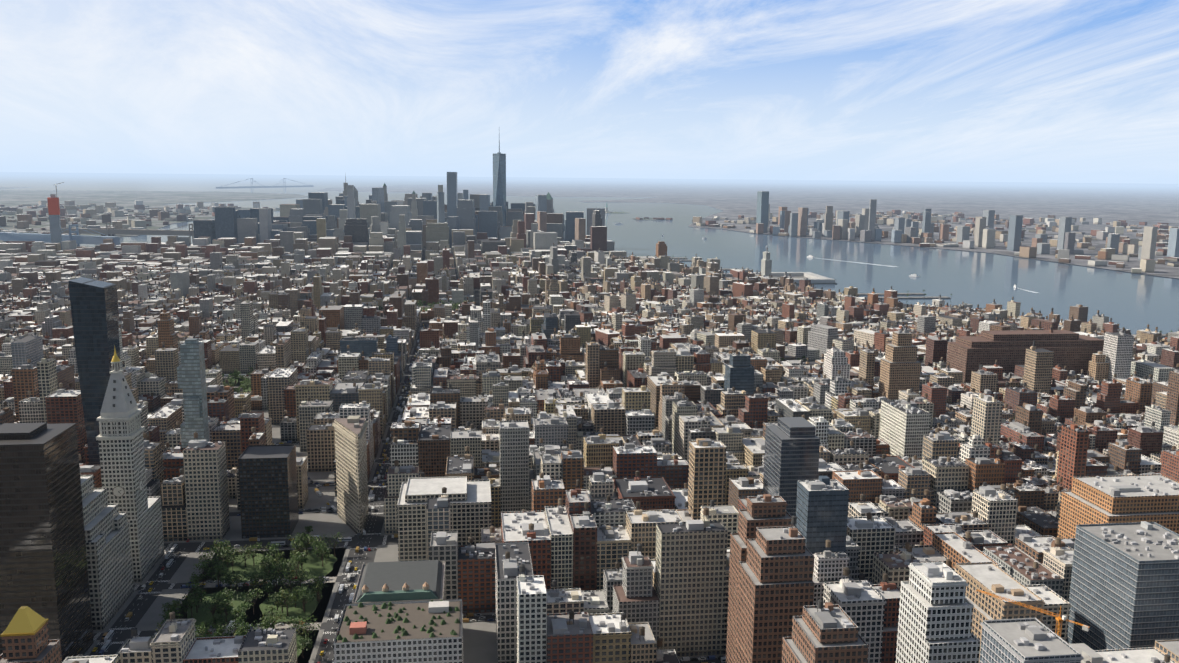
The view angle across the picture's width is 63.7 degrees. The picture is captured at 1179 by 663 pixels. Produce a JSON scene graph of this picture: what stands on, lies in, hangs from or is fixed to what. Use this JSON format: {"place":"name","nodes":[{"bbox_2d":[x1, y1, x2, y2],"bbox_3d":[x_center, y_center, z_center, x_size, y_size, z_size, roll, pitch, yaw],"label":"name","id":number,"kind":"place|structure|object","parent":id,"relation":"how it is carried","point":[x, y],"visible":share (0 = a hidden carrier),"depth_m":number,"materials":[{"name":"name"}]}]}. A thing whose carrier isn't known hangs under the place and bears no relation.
{"place":"outdoors","nodes":[
{"label":"outdoors","id":0,"kind":"place"},
{"bbox_2d":[0,187,307,242],"bbox_3d":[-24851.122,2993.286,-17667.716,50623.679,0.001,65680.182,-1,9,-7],"label":"brooklyn ground","id":1,"kind":"structure","parent":0,"point":[124,199],"depth_m":10543.36,"materials":[{"name":"grey"}]},
{"bbox_2d":[0,191,1178,273],"bbox_3d":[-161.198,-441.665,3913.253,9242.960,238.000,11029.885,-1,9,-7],"label":"distant city buildings","id":2,"kind":"structure","parent":1,"relation":"on","point":[863,225],"depth_m":5175.72,"materials":[{"name":"grey concrete"}]},
{"bbox_2d":[175,307,429,662],"bbox_3d":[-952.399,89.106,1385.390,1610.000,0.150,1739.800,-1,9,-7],"label":"park paving","id":3,"kind":"structure","parent":0,"point":[332,580],"depth_m":729.81,"materials":[{"name":"grey concrete"}]},
{"bbox_2d":[187,307,458,657],"bbox_3d":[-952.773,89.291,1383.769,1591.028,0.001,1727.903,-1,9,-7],"label":"park lawns","id":4,"kind":"structure","parent":3,"relation":"on","point":[313,564],"depth_m":731.23,"materials":[{"name":"green plant"}]},
{"bbox_2d":[227,577,279,631],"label":"park tents","id":5,"kind":"object","parent":4,"relation":"on","point":[231,621],"visible":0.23,"depth_m":680.24,"materials":[{"name":"white fabric"}]},
{"bbox_2d":[334,418,368,535],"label":"flatiron building","id":6,"kind":"structure","parent":0,"point":[352,485],"depth_m":868.46,"materials":[{"name":"beige stone"}]},
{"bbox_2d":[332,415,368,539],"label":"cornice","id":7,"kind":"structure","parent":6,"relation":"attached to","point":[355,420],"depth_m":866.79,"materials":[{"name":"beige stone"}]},
{"bbox_2d":[89,240,1064,662],"bbox_3d":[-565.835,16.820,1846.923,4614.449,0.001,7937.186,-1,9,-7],"label":"street","id":8,"kind":"structure","parent":0,"point":[143,604],"depth_m":806.50,"materials":[{"name":"grey asphalt"}]},
{"bbox_2d":[0,422,93,661],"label":"bronze glass tower","id":9,"kind":"structure","parent":8,"relation":"on","point":[43,566],"depth_m":598.18,"materials":[{"name":"brown glass"}]},
{"bbox_2d":[68,277,119,464],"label":"glass skyscraper","id":10,"kind":"structure","parent":8,"relation":"on","point":[94,309],"depth_m":885.90,"materials":[{"name":"blue glass"}]},
{"bbox_2d":[79,464,133,630],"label":"office building","id":11,"kind":"structure","parent":8,"relation":"on","point":[108,553],"depth_m":691.62,"materials":[{"name":"beige stone"}]},
{"bbox_2d":[98,413,163,582],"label":"clock tower shaft","id":12,"kind":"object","parent":8,"relation":"on","point":[122,463],"depth_m":746.94,"materials":[{"name":"white stone"}]},
{"bbox_2d":[96,361,144,496],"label":"clock tower","id":13,"kind":"structure","parent":12,"relation":"on","point":[119,403],"depth_m":734.66,"materials":[{"name":"white stone"}]},
{"bbox_2d":[111,345,119,361],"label":"gilded spire top","id":14,"kind":"object","parent":13,"relation":"on","point":[115,358],"visible":1,"depth_m":735.75,"materials":[{"name":"gold metal"}]},
{"bbox_2d":[177,338,208,447],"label":"glass skyscraper","id":15,"kind":"structure","parent":8,"relation":"on","point":[191,376],"depth_m":870.79,"materials":[{"name":"grey glass"}]},
{"bbox_2d":[0,444,491,662],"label":"office buildings","id":16,"kind":"structure","parent":8,"relation":"on","point":[268,490],"depth_m":778.99,"materials":[{"name":"grey concrete"}]},
{"bbox_2d":[0,606,48,636],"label":"pyramid roof","id":17,"kind":"structure","parent":16,"relation":"on","point":[26,620],"depth_m":463.75,"materials":[{"name":"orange metal"}]},
{"bbox_2d":[336,560,459,642],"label":"madison square roofs","id":18,"kind":"structure","parent":16,"relation":"on","point":[401,580],"depth_m":573.38,"materials":[{"name":"grey concrete"}]},
{"bbox_2d":[93,346,419,660],"bbox_3d":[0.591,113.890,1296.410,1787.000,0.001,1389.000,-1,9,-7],"label":"road markings","id":19,"kind":"object","parent":8,"relation":"on","point":[345,544],"visible":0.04,"depth_m":814.89,"materials":[{"name":"white paint"}]},
{"bbox_2d":[49,172,585,249],"bbox_3d":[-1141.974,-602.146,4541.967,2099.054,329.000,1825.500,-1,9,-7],"label":"distant skyscrapers","id":20,"kind":"structure","parent":8,"relation":"on","point":[543,204],"depth_m":4295.85,"materials":[{"name":"grey glass"}]},
{"bbox_2d":[47,182,63,214],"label":"tower crane","id":21,"kind":"object","parent":20,"relation":"on","point":[53,204],"visible":1,"depth_m":3637.91,"materials":[{"name":"red metal"}]},
{"bbox_2d":[493,140,505,225],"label":"skyscraper","id":22,"kind":"structure","parent":8,"relation":"on","point":[499,178],"depth_m":4492.84,"materials":[{"name":"blue glass"}]},
{"bbox_2d":[92,324,924,662],"bbox_3d":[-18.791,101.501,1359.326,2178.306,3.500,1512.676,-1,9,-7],"label":"cars","id":23,"kind":"object","parent":8,"relation":"on","point":[130,614],"visible":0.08,"depth_m":784.52,"materials":[{"name":"paint"}]},
{"bbox_2d":[93,325,924,660],"bbox_3d":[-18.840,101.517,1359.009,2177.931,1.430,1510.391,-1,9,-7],"label":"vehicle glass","id":24,"kind":"object","parent":23,"relation":"on","point":[285,545],"visible":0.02,"depth_m":782.16,"materials":[{"name":"black glass"}]},
{"bbox_2d":[83,267,1064,662],"bbox_3d":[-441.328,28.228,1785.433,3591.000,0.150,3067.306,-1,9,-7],"label":"city sidewalks","id":25,"kind":"structure","parent":8,"relation":"on","point":[479,641],"depth_m":796.30,"materials":[{"name":"concrete"}]},
{"bbox_2d":[0,192,1178,662],"bbox_3d":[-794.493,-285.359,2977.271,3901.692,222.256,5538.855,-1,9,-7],"label":"city buildings","id":26,"kind":"structure","parent":8,"relation":"on","point":[686,596],"depth_m":1054.82,"materials":[{"name":"grey concrete"}]},
{"bbox_2d":[0,243,1178,662],"bbox_3d":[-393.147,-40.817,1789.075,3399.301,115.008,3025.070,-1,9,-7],"label":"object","id":27,"kind":"object","parent":26,"relation":"on","point":[822,617],"visible":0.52,"depth_m":1052.17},
{"bbox_2d":[763,417,819,526],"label":"glass tower","id":28,"kind":"structure","parent":8,"relation":"on","point":[791,453],"depth_m":723.75,"materials":[{"name":"glass"}]},
{"bbox_2d":[976,589,1108,662],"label":"construction crane","id":29,"kind":"object","parent":8,"relation":"on","point":[1088,653],"visible":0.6,"depth_m":547.98,"materials":[{"name":"metal"}]},
{"bbox_2d":[0,172,1178,337],"bbox_3d":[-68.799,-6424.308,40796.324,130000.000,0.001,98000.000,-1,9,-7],"label":"water","id":30,"kind":"structure","parent":0,"point":[1133,302],"depth_m":4078.78,"materials":[{"name":"blue liquid"}]},
{"bbox_2d":[0,178,313,246],"bbox_3d":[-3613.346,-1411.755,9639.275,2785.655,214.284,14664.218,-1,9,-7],"label":"bridges","id":31,"kind":"structure","parent":30,"relation":"on","point":[70,230],"depth_m":4321.88,"materials":[{"name":"metal"}]},
{"bbox_2d":[615,223,1016,287],"bbox_3d":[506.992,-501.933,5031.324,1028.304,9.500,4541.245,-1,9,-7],"label":"boats","id":32,"kind":"object","parent":30,"relation":"on","point":[913,275],"visible":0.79,"depth_m":3175.58,"materials":[{"name":"white"}]},
{"bbox_2d":[671,257,1165,336],"bbox_3d":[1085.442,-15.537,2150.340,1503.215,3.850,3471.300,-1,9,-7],"label":"piers","id":33,"kind":"structure","parent":30,"relation":"on","point":[802,277],"depth_m":2673.12,"materials":[{"name":"grey concrete"}]},
{"bbox_2d":[753,272,834,282],"bbox_3d":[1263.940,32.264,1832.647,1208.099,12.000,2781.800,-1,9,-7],"label":"hudson pier sheds","id":34,"kind":"object","parent":33,"relation":"on","point":[814,278],"visible":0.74,"depth_m":3041.94,"materials":[{"name":"white metal"}]},
{"bbox_2d":[819,258,1037,292],"bbox_3d":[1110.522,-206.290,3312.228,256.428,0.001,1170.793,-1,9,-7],"label":"boat wakes","id":35,"kind":"object","parent":30,"relation":"on","point":[896,266],"visible":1,"depth_m":3581.66,"materials":[{"name":"liquid"}]},
{"bbox_2d":[0,0,1178,183],"label":"sky","id":36,"kind":"structure","parent":0,"point":[1047,91],"materials":[{"name":"blue"}]},
{"bbox_2d":[317,181,1178,277],"bbox_3d":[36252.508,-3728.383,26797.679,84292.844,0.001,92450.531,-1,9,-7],"label":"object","id":37,"kind":"structure","parent":0,"point":[1150,205],"depth_m":14734.92,"materials":[{"name":"grey"}]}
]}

